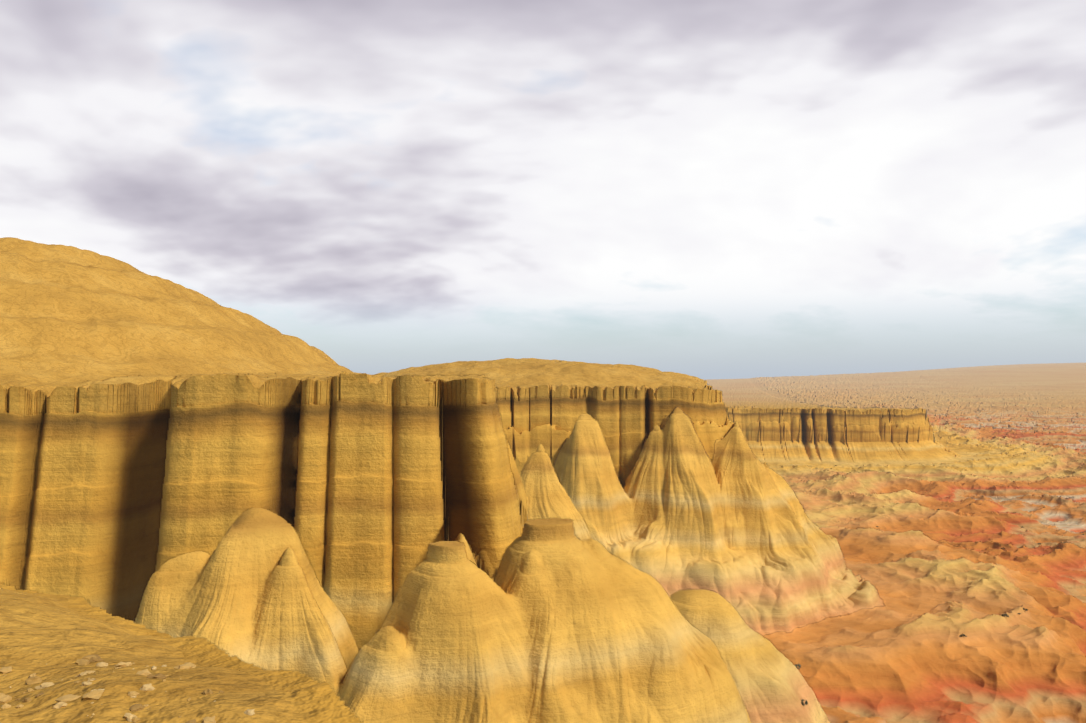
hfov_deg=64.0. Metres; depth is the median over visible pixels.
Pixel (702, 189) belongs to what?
sky
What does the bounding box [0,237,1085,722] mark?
terrain ground
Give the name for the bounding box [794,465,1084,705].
shrubs
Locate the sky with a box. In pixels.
[0,0,1085,379]
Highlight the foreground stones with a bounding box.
[0,654,254,722]
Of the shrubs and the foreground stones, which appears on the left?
the foreground stones

